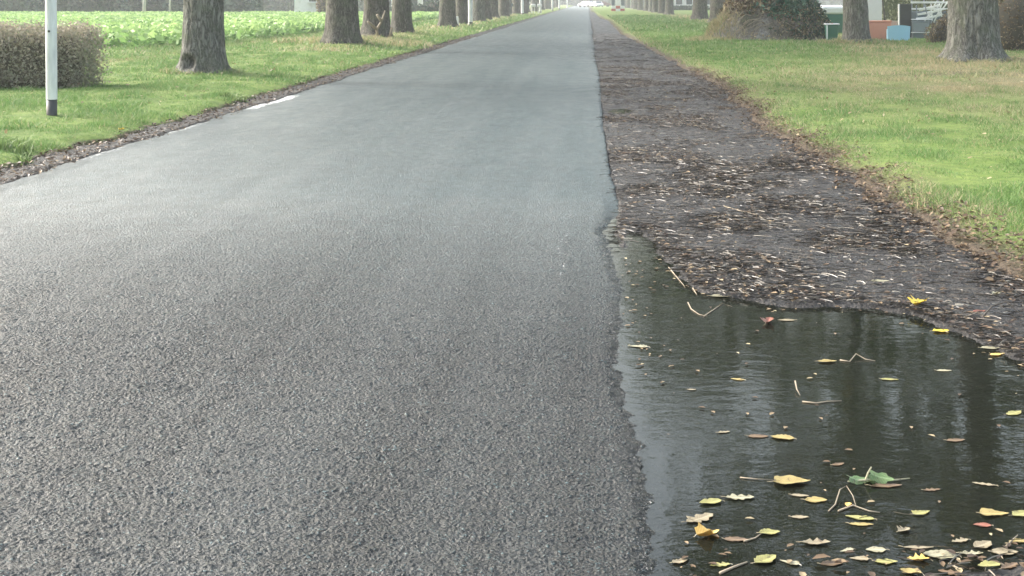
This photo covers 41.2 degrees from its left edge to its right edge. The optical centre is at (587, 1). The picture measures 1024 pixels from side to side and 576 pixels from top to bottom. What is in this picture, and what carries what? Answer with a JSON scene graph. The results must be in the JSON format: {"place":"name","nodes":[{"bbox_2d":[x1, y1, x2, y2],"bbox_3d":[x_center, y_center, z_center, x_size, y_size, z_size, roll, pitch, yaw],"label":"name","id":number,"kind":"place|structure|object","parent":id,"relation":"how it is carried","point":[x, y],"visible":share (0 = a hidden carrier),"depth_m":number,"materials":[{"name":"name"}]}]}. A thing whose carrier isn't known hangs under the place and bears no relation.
{"place":"outdoors","nodes":[
{"label":"outdoors","id":0,"kind":"place"},
{"bbox_2d":[0,13,536,162],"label":"grass","id":1,"kind":"structure","parent":0,"point":[161,86],"depth_m":22.80,"materials":[{"name":"plant"}]},
{"bbox_2d":[0,6,658,575],"bbox_3d":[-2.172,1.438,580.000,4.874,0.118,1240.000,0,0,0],"label":"road","id":2,"kind":"structure","parent":0,"point":[392,348],"depth_m":5.59,"materials":[{"name":"asphalt"}]},
{"bbox_2d":[578,1,592,6],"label":"parked car","id":3,"kind":"object","parent":2,"relation":"on","point":[585,3],"visible":0.83,"depth_m":329.27,"materials":[{"name":"white paint"}]},
{"bbox_2d":[0,5,1023,280],"bbox_3d":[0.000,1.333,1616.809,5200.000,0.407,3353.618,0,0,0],"label":"ground","id":4,"kind":"structure","parent":0,"point":[992,163],"depth_m":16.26,"materials":[{"name":"plant"}]},
{"bbox_2d":[0,133,41,154],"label":"weed clump","id":5,"kind":"object","parent":4,"relation":"on","point":[6,145],"visible":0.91,"depth_m":12.09,"materials":[{"name":"green plant"}]},
{"bbox_2d":[7,149,35,164],"bbox_3d":[-4.687,1.395,11.644,0.562,0.258,0.591,0,0,-25],"label":"weed clump","id":6,"kind":"object","parent":4,"relation":"on","point":[21,158],"visible":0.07,"depth_m":11.63,"materials":[{"name":"green plant"}]},
{"bbox_2d":[45,0,57,115],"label":"metal post","id":7,"kind":"object","parent":4,"relation":"on","point":[51,52],"visible":0.73,"depth_m":15.50,"materials":[{"name":"metal"}]},
{"bbox_2d":[0,18,114,88],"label":"clipped hedge","id":8,"kind":"object","parent":4,"relation":"on","point":[22,60],"visible":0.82,"depth_m":20.19,"materials":[{"name":"brown plant"}]},
{"bbox_2d":[0,0,263,11],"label":"tree belt","id":9,"kind":"object","parent":4,"relation":"on","point":[116,5],"visible":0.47,"depth_m":125.85,"materials":[{"name":"green plant"}]},
{"bbox_2d":[157,67,245,74],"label":"rough tufts","id":10,"kind":"object","parent":4,"relation":"on","point":[169,70],"visible":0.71,"depth_m":23.88,"materials":[{"name":"green plant"}]},
{"bbox_2d":[175,0,231,72],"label":"avenue tree","id":11,"kind":"object","parent":4,"relation":"on","point":[203,49],"visible":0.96,"depth_m":24.01,"materials":[{"name":"grey plant"}]},
{"bbox_2d":[0,10,438,47],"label":"field crop","id":12,"kind":"object","parent":4,"relation":"on","point":[136,28],"visible":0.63,"depth_m":60.33,"materials":[{"name":"green plant"}]},
{"bbox_2d":[216,90,246,101],"bbox_3d":[-4.843,1.370,18.849,0.576,0.300,0.559,0,0,16],"label":"weed clump","id":13,"kind":"object","parent":4,"relation":"on","point":[238,98],"visible":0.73,"depth_m":18.74,"materials":[{"name":"green plant"}]},
{"bbox_2d":[0,7,568,184],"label":"dirt strip","id":14,"kind":"object","parent":4,"relation":"on","point":[161,132],"visible":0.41,"depth_m":15.58,"materials":[{"name":"soil"}]},
{"bbox_2d":[0,35,481,184],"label":"edge leaves","id":15,"kind":"object","parent":14,"relation":"on","point":[64,157],"visible":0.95,"depth_m":14.47,"materials":[{"name":"brown plant"}]},
{"bbox_2d":[294,0,317,11],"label":"shed","id":16,"kind":"structure","parent":4,"relation":"on","point":[305,5],"depth_m":119.50,"materials":[{"name":"white paint"}]},
{"bbox_2d":[315,0,325,12],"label":"brown bush","id":17,"kind":"object","parent":4,"relation":"on","point":[320,5],"visible":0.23,"depth_m":116.44,"materials":[{"name":"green plant"}]},
{"bbox_2d":[319,0,362,43],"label":"avenue tree","id":18,"kind":"object","parent":4,"relation":"on","point":[342,19],"visible":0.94,"depth_m":37.98,"materials":[{"name":"plant"}]},
{"bbox_2d":[271,34,442,48],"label":"rough tufts","id":19,"kind":"object","parent":4,"relation":"on","point":[379,38],"visible":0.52,"depth_m":40.50,"materials":[{"name":"green plant"}]},
{"bbox_2d":[360,0,392,36],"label":"avenue tree","id":20,"kind":"object","parent":4,"relation":"on","point":[376,17],"visible":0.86,"depth_m":43.95,"materials":[{"name":"brown plant"}]},
{"bbox_2d":[263,0,530,10],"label":"tree belt","id":21,"kind":"object","parent":4,"relation":"on","point":[278,5],"visible":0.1,"depth_m":187.65,"materials":[{"name":"green plant"}]},
{"bbox_2d":[391,0,414,32],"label":"avenue tree","id":22,"kind":"object","parent":4,"relation":"on","point":[401,18],"visible":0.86,"depth_m":50.31,"materials":[{"name":"brown plant"}]},
{"bbox_2d":[389,0,438,11],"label":"garden hedge","id":23,"kind":"object","parent":4,"relation":"on","point":[428,5],"visible":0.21,"depth_m":123.35,"materials":[{"name":"green plant"}]},
{"bbox_2d":[391,0,437,6],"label":"house","id":24,"kind":"structure","parent":4,"relation":"on","point":[419,1],"depth_m":136.97,"materials":[{"name":"tile"}]},
{"bbox_2d":[437,0,458,26],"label":"avenue tree","id":25,"kind":"object","parent":4,"relation":"on","point":[447,12],"visible":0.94,"depth_m":66.25,"materials":[{"name":"brown plant"}]},
{"bbox_2d":[456,0,467,23],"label":"avenue tree","id":26,"kind":"object","parent":4,"relation":"on","point":[462,10],"visible":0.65,"depth_m":73.89,"materials":[{"name":"brown plant"}]},
{"bbox_2d":[468,0,472,25],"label":"metal post","id":27,"kind":"object","parent":4,"relation":"on","point":[470,11],"visible":0.78,"depth_m":70.90,"materials":[{"name":"metal"}]},
{"bbox_2d":[473,0,486,21],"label":"avenue tree","id":28,"kind":"object","parent":4,"relation":"on","point":[479,9],"visible":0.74,"depth_m":83.65,"materials":[{"name":"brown plant"}]},
{"bbox_2d":[485,0,492,19],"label":"avenue tree","id":29,"kind":"object","parent":4,"relation":"on","point":[488,9],"visible":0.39,"depth_m":91.67,"materials":[{"name":"brown plant"}]},
{"bbox_2d":[490,0,499,17],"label":"avenue tree","id":30,"kind":"object","parent":4,"relation":"on","point":[494,8],"visible":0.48,"depth_m":99.52,"materials":[{"name":"brown plant"}]},
{"bbox_2d":[498,0,509,16],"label":"avenue tree","id":31,"kind":"object","parent":4,"relation":"on","point":[503,7],"visible":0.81,"depth_m":108.62,"materials":[{"name":"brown plant"}]},
{"bbox_2d":[3,40,1022,178],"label":"lawn leaves","id":32,"kind":"object","parent":4,"relation":"on","point":[6,130],"visible":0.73,"depth_m":22.23,"materials":[{"name":"brown plant"}]},
{"bbox_2d":[512,0,520,13],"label":"avenue tree","id":33,"kind":"object","parent":4,"relation":"on","point":[516,7],"visible":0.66,"depth_m":129.62,"materials":[{"name":"brown plant"}]},
{"bbox_2d":[529,0,630,5],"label":"tree belt","id":34,"kind":"object","parent":4,"relation":"on","point":[572,2],"visible":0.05,"depth_m":467.92,"materials":[{"name":"green plant"}]},
{"bbox_2d":[611,0,624,10],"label":"road barrier","id":35,"kind":"object","parent":4,"relation":"on","point":[617,5],"visible":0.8,"depth_m":186.00,"materials":[{"name":"red paint"}]},
{"bbox_2d":[637,0,643,9],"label":"avenue tree","id":36,"kind":"object","parent":4,"relation":"on","point":[640,5],"visible":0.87,"depth_m":207.62,"materials":[{"name":"brown plant"}]},
{"bbox_2d":[651,0,657,11],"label":"avenue tree","id":37,"kind":"object","parent":4,"relation":"on","point":[654,5],"visible":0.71,"depth_m":161.63,"materials":[{"name":"brown plant"}]},
{"bbox_2d":[658,0,665,12],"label":"avenue tree","id":38,"kind":"object","parent":4,"relation":"on","point":[661,6],"visible":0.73,"depth_m":149.63,"materials":[{"name":"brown plant"}]},
{"bbox_2d":[663,0,674,14],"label":"avenue tree","id":39,"kind":"object","parent":4,"relation":"on","point":[669,6],"visible":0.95,"depth_m":136.66,"materials":[{"name":"brown plant"}]},
{"bbox_2d":[674,0,709,7],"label":"house","id":40,"kind":"structure","parent":4,"relation":"on","point":[683,2],"depth_m":208.47,"materials":[{"name":"tile"}]},
{"bbox_2d":[674,5,709,9],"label":"hedge","id":41,"kind":"object","parent":4,"relation":"on","point":[684,7],"visible":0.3,"depth_m":204.60,"materials":[{"name":"green plant"}]},
{"bbox_2d":[689,0,708,19],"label":"avenue tree","id":42,"kind":"object","parent":4,"relation":"on","point":[700,10],"visible":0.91,"depth_m":98.08,"materials":[{"name":"brown plant"}]},
{"bbox_2d":[707,0,724,21],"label":"avenue tree","id":43,"kind":"object","parent":4,"relation":"on","point":[716,6],"visible":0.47,"depth_m":84.56,"materials":[{"name":"brown plant"}]},
{"bbox_2d":[630,0,842,5],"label":"tree belt","id":44,"kind":"object","parent":4,"relation":"on","point":[833,2],"visible":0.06,"depth_m":395.86,"materials":[{"name":"green plant"}]},
{"bbox_2d":[669,0,830,40],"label":"branch heap","id":45,"kind":"object","parent":4,"relation":"on","point":[767,19],"visible":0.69,"depth_m":45.68,"materials":[{"name":"brown plant"}]},
{"bbox_2d":[589,7,1023,575],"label":"dirt shoulder","id":46,"kind":"object","parent":4,"relation":"on","point":[602,26],"visible":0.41,"depth_m":8.79},
{"bbox_2d":[602,109,633,113],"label":"puddle","id":47,"kind":"object","parent":46,"relation":"on","point":[622,110],"visible":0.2,"depth_m":17.67,"materials":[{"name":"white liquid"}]},
{"bbox_2d":[590,33,1023,360],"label":"shoulder litter","id":48,"kind":"object","parent":46,"relation":"on","point":[682,151],"visible":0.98,"depth_m":9.04,"materials":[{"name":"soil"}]},
{"bbox_2d":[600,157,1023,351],"bbox_3d":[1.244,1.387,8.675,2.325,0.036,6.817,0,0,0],"label":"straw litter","id":49,"kind":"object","parent":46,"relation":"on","point":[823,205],"visible":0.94,"depth_m":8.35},
{"bbox_2d":[683,65,1023,294],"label":"edge leaves","id":50,"kind":"object","parent":46,"relation":"on","point":[954,223],"visible":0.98,"depth_m":9.98,"materials":[{"name":"brown plant"}]},
{"bbox_2d":[799,542,1023,575],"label":"shore leaves","id":51,"kind":"object","parent":46,"relation":"on","point":[870,573],"visible":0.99,"depth_m":3.42,"materials":[{"name":"yellow plant"}]},
{"bbox_2d":[907,296,927,305],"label":"fallen leaf","id":52,"kind":"object","parent":46,"relation":"on","point":[913,300],"visible":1,"depth_m":6.24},
{"bbox_2d":[859,512,1023,575],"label":"shore stalks","id":53,"kind":"object","parent":46,"relation":"on","point":[958,574],"visible":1,"depth_m":3.41,"materials":[{"name":"plant"}]},
{"bbox_2d":[602,219,1023,575],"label":"puddle","id":54,"kind":"object","parent":4,"relation":"on","point":[691,458],"visible":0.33,"depth_m":4.52,"materials":[{"name":"black liquid"}]},
{"bbox_2d":[683,513,712,522],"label":"fallen leaf","id":55,"kind":"object","parent":54,"relation":"on","point":[700,517],"visible":1,"depth_m":3.73,"materials":[{"name":"plant"}]},
{"bbox_2d":[693,522,718,536],"bbox_3d":[0.311,1.405,3.615,0.054,0.030,0.066,0,0,31],"label":"fallen leaf","id":56,"kind":"object","parent":54,"relation":"on","point":[701,530],"visible":1,"depth_m":3.62,"materials":[{"name":"plant"}]},
{"bbox_2d":[699,498,723,503],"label":"fallen leaf","id":57,"kind":"object","parent":54,"relation":"on","point":[713,500],"visible":1,"depth_m":3.86,"materials":[{"name":"plant"}]},
{"bbox_2d":[710,562,732,566],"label":"fallen leaf","id":58,"kind":"object","parent":54,"relation":"on","point":[721,564],"visible":1,"depth_m":3.42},
{"bbox_2d":[719,561,747,574],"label":"twig","id":59,"kind":"object","parent":54,"relation":"on","point":[728,569],"visible":1,"depth_m":3.40,"materials":[{"name":"brown wood"}]},
{"bbox_2d":[723,536,746,540],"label":"fallen leaf","id":60,"kind":"object","parent":54,"relation":"on","point":[729,538],"visible":1,"depth_m":3.59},
{"bbox_2d":[721,493,753,499],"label":"fallen leaf","id":61,"kind":"object","parent":54,"relation":"on","point":[736,497],"visible":1,"depth_m":3.89,"materials":[{"name":"plant"}]},
{"bbox_2d":[750,554,775,563],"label":"fallen leaf","id":62,"kind":"object","parent":54,"relation":"on","point":[766,558],"visible":1,"depth_m":3.46,"materials":[{"name":"plant"}]},
{"bbox_2d":[756,528,779,533],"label":"fallen leaf","id":63,"kind":"object","parent":54,"relation":"on","point":[767,531],"visible":1,"depth_m":3.63,"materials":[{"name":"plant"}]},
{"bbox_2d":[772,434,795,439],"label":"fallen leaf","id":64,"kind":"object","parent":54,"relation":"on","point":[782,436],"visible":1,"depth_m":4.43,"materials":[{"name":"plant"}]},
{"bbox_2d":[767,475,810,483],"bbox_3d":[0.592,1.413,4.016,0.100,0.013,0.083,0,0,-39],"label":"fallen leaf","id":65,"kind":"object","parent":54,"relation":"on","point":[789,479],"visible":1,"depth_m":4.02,"materials":[{"name":"plant"}]},
{"bbox_2d":[800,538,829,543],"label":"fallen leaf","id":66,"kind":"object","parent":54,"relation":"on","point":[815,541],"visible":1,"depth_m":3.56,"materials":[{"name":"plant"}]},
{"bbox_2d":[803,496,826,502],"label":"fallen leaf","id":67,"kind":"object","parent":54,"relation":"on","point":[815,499],"visible":1,"depth_m":3.87,"materials":[{"name":"plant"}]},
{"bbox_2d":[622,258,1023,575],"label":"floating bits","id":68,"kind":"object","parent":54,"relation":"on","point":[791,544],"visible":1,"depth_m":4.55,"materials":[{"name":"brown plant"}]},
{"bbox_2d":[819,560,843,565],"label":"fallen leaf","id":69,"kind":"object","parent":54,"relation":"on","point":[829,563],"visible":1,"depth_m":3.43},
{"bbox_2d":[828,485,855,511],"bbox_3d":[0.729,1.406,3.842,0.064,0.025,0.155,0,0,24],"label":"twig","id":70,"kind":"object","parent":54,"relation":"on","point":[837,498],"visible":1,"depth_m":3.86,"materials":[{"name":"brown wood"}]},
{"bbox_2d":[838,505,879,512],"bbox_3d":[0.755,1.417,3.801,0.116,0.005,0.051,0,0,6],"label":"twig","id":71,"kind":"object","parent":54,"relation":"on","point":[839,510],"visible":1,"depth_m":3.80,"materials":[{"name":"brown wood"}]},
{"bbox_2d":[845,515,873,519],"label":"fallen leaf","id":72,"kind":"object","parent":54,"relation":"on","point":[858,518],"visible":0.97,"depth_m":3.74,"materials":[{"name":"plant"}]},
{"bbox_2d":[845,522,873,525],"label":"fallen leaf","id":73,"kind":"object","parent":54,"relation":"on","point":[860,523],"visible":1,"depth_m":3.69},
{"bbox_2d":[866,546,888,551],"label":"fallen leaf","id":74,"kind":"object","parent":54,"relation":"on","point":[876,549],"visible":1,"depth_m":3.52,"materials":[{"name":"plant"}]},
{"bbox_2d":[847,467,909,484],"bbox_3d":[0.857,1.398,4.013,0.197,0.053,0.067,0,0,0],"label":"fallen leaf","id":75,"kind":"object","parent":54,"relation":"on","point":[880,478],"visible":1,"depth_m":4.01,"materials":[{"name":"green plant"}]},
{"bbox_2d":[865,483,901,486],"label":"fallen leaf","id":76,"kind":"object","parent":54,"relation":"on","point":[884,485],"visible":1,"depth_m":3.99,"materials":[{"name":"plant"}]},
{"bbox_2d":[872,558,897,563],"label":"fallen leaf","id":77,"kind":"object","parent":54,"relation":"on","point":[884,561],"visible":1,"depth_m":3.44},
{"bbox_2d":[899,568,923,574],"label":"fallen leaf","id":78,"kind":"object","parent":54,"relation":"on","point":[913,571],"visible":1,"depth_m":3.38,"materials":[{"name":"plant"}]},
{"bbox_2d":[898,545,931,548],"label":"fallen leaf","id":79,"kind":"object","parent":54,"relation":"on","point":[916,547],"visible":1,"depth_m":3.54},
{"bbox_2d":[907,553,932,560],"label":"fallen leaf","id":80,"kind":"object","parent":54,"relation":"on","point":[921,556],"visible":0.99,"depth_m":3.46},
{"bbox_2d":[911,510,929,514],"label":"fallen leaf","id":81,"kind":"object","parent":54,"relation":"on","point":[917,512],"visible":0.88,"depth_m":3.77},
{"bbox_2d":[923,549,961,558],"bbox_3d":[0.906,1.416,3.480,0.068,0.008,0.073,0,0,-33],"label":"fallen leaf","id":82,"kind":"object","parent":54,"relation":"on","point":[934,553],"visible":0.93,"depth_m":3.49,"materials":[{"name":"plant"}]},
{"bbox_2d":[938,569,965,575],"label":"fallen leaf","id":83,"kind":"object","parent":54,"relation":"on","point":[951,572],"visible":0.84,"depth_m":3.38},
{"bbox_2d":[956,550,982,554],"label":"fallen leaf","id":84,"kind":"object","parent":54,"relation":"on","point":[971,551],"visible":0.96,"depth_m":3.50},
{"bbox_2d":[973,540,991,547],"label":"fallen leaf","id":85,"kind":"object","parent":54,"relation":"on","point":[983,543],"visible":0.87,"depth_m":3.55,"materials":[{"name":"plant"}]},
{"bbox_2d":[977,560,1002,566],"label":"fallen leaf","id":86,"kind":"object","parent":54,"relation":"on","point":[985,563],"visible":1,"depth_m":3.37,"materials":[{"name":"plant"}]},
{"bbox_2d":[976,508,1007,515],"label":"fallen leaf","id":87,"kind":"object","parent":54,"relation":"on","point":[986,512],"visible":1,"depth_m":3.77,"materials":[{"name":"plant"}]},
{"bbox_2d":[988,547,1017,554],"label":"fallen leaf","id":88,"kind":"object","parent":54,"relation":"on","point":[1001,550],"visible":0.94,"depth_m":3.51,"materials":[{"name":"plant"}]},
{"bbox_2d":[999,562,1017,568],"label":"fallen leaf","id":89,"kind":"object","parent":54,"relation":"on","point":[1008,565],"visible":1,"depth_m":3.42,"materials":[{"name":"plant"}]},
{"bbox_2d":[1008,510,1023,515],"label":"fallen leaf","id":90,"kind":"object","parent":54,"relation":"on","point":[1018,513],"visible":1,"depth_m":3.77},
{"bbox_2d":[824,23,839,39],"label":"wheelie bin","id":91,"kind":"object","parent":4,"relation":"on","point":[831,30],"visible":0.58,"depth_m":44.32,"materials":[{"name":"green plastic"}]},
{"bbox_2d":[817,36,887,44],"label":"rough tufts","id":92,"kind":"object","parent":4,"relation":"on","point":[846,41],"visible":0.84,"depth_m":41.30,"materials":[{"name":"green plant"}]},
{"bbox_2d":[841,0,871,42],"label":"avenue tree","id":93,"kind":"object","parent":4,"relation":"on","point":[855,19],"visible":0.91,"depth_m":41.70,"materials":[{"name":"grey plant"}]},
{"bbox_2d":[869,20,891,38],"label":"salmon box","id":94,"kind":"object","parent":4,"relation":"on","point":[878,29],"visible":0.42,"depth_m":46.75,"materials":[{"name":"plastic"}]},
{"bbox_2d":[887,25,909,40],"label":"blue tub","id":95,"kind":"object","parent":4,"relation":"on","point":[895,32],"visible":0.85,"depth_m":45.52,"materials":[{"name":"plastic"}]},
{"bbox_2d":[898,4,911,36],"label":"black panel","id":96,"kind":"object","parent":4,"relation":"on","point":[904,14],"visible":0.66,"depth_m":47.95,"materials":[{"name":"paint"}]},
{"bbox_2d":[911,33,928,37],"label":"dark crate","id":97,"kind":"object","parent":4,"relation":"on","point":[917,35],"visible":0.47,"depth_m":47.81,"materials":[{"name":"grey plastic"}]},
{"bbox_2d":[911,19,932,36],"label":"shelf rack","id":98,"kind":"object","parent":4,"relation":"on","point":[912,32],"visible":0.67,"depth_m":47.77,"materials":[{"name":"grey metal"}]},
{"bbox_2d":[911,21,928,31],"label":"grey crate","id":99,"kind":"object","parent":98,"relation":"on","point":[919,26],"visible":0.92,"depth_m":47.79,"materials":[{"name":"plastic"}]},
{"bbox_2d":[916,1,939,20],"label":"folding chair","id":100,"kind":"object","parent":98,"relation":"on","point":[923,13],"visible":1,"depth_m":47.84,"materials":[{"name":"white paint"}]},
{"bbox_2d":[925,0,947,21],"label":"folding chair","id":101,"kind":"object","parent":98,"relation":"on","point":[938,13],"visible":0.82,"depth_m":47.84,"materials":[{"name":"white paint"}]},
{"bbox_2d":[910,0,947,24],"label":"garden trailer","id":102,"kind":"object","parent":4,"relation":"on","point":[914,12],"visible":0.16,"depth_m":49.40,"materials":[{"name":"grey metal"}]},
{"bbox_2d":[923,9,947,42],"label":"shrub","id":103,"kind":"object","parent":4,"relation":"on","point":[938,32],"visible":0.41,"depth_m":42.82,"materials":[{"name":"brown plant"}]},
{"bbox_2d":[882,0,1003,24],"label":"tree belt","id":104,"kind":"object","parent":4,"relation":"on","point":[891,6],"visible":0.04,"depth_m":72.89,"materials":[{"name":"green plant"}]},
{"bbox_2d":[881,54,1023,66],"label":"straw tufts","id":105,"kind":"object","parent":4,"relation":"on","point":[1015,59],"visible":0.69,"depth_m":28.24,"materials":[{"name":"beige plant"}]},
{"bbox_2d":[936,0,1010,62],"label":"avenue tree","id":106,"kind":"object","parent":4,"relation":"on","point":[973,28],"visible":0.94,"depth_m":28.56,"materials":[{"name":"grey plant"}]},
{"bbox_2d":[998,0,1023,50],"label":"twiggy shrub","id":107,"kind":"object","parent":4,"relation":"on","point":[1011,15],"visible":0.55,"depth_m":36.01,"materials":[{"name":"brown plant"}]},
{"bbox_2d":[820,5,842,32],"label":"storage box","id":108,"kind":"object","parent":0,"point":[834,13],"visible":0.32,"depth_m":55.70,"materials":[{"name":"green plastic"}]},
{"bbox_2d":[868,0,881,19],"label":"white pillar","id":109,"kind":"structure","parent":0,"point":[875,9],"depth_m":49.83,"materials":[{"name":"paint"}]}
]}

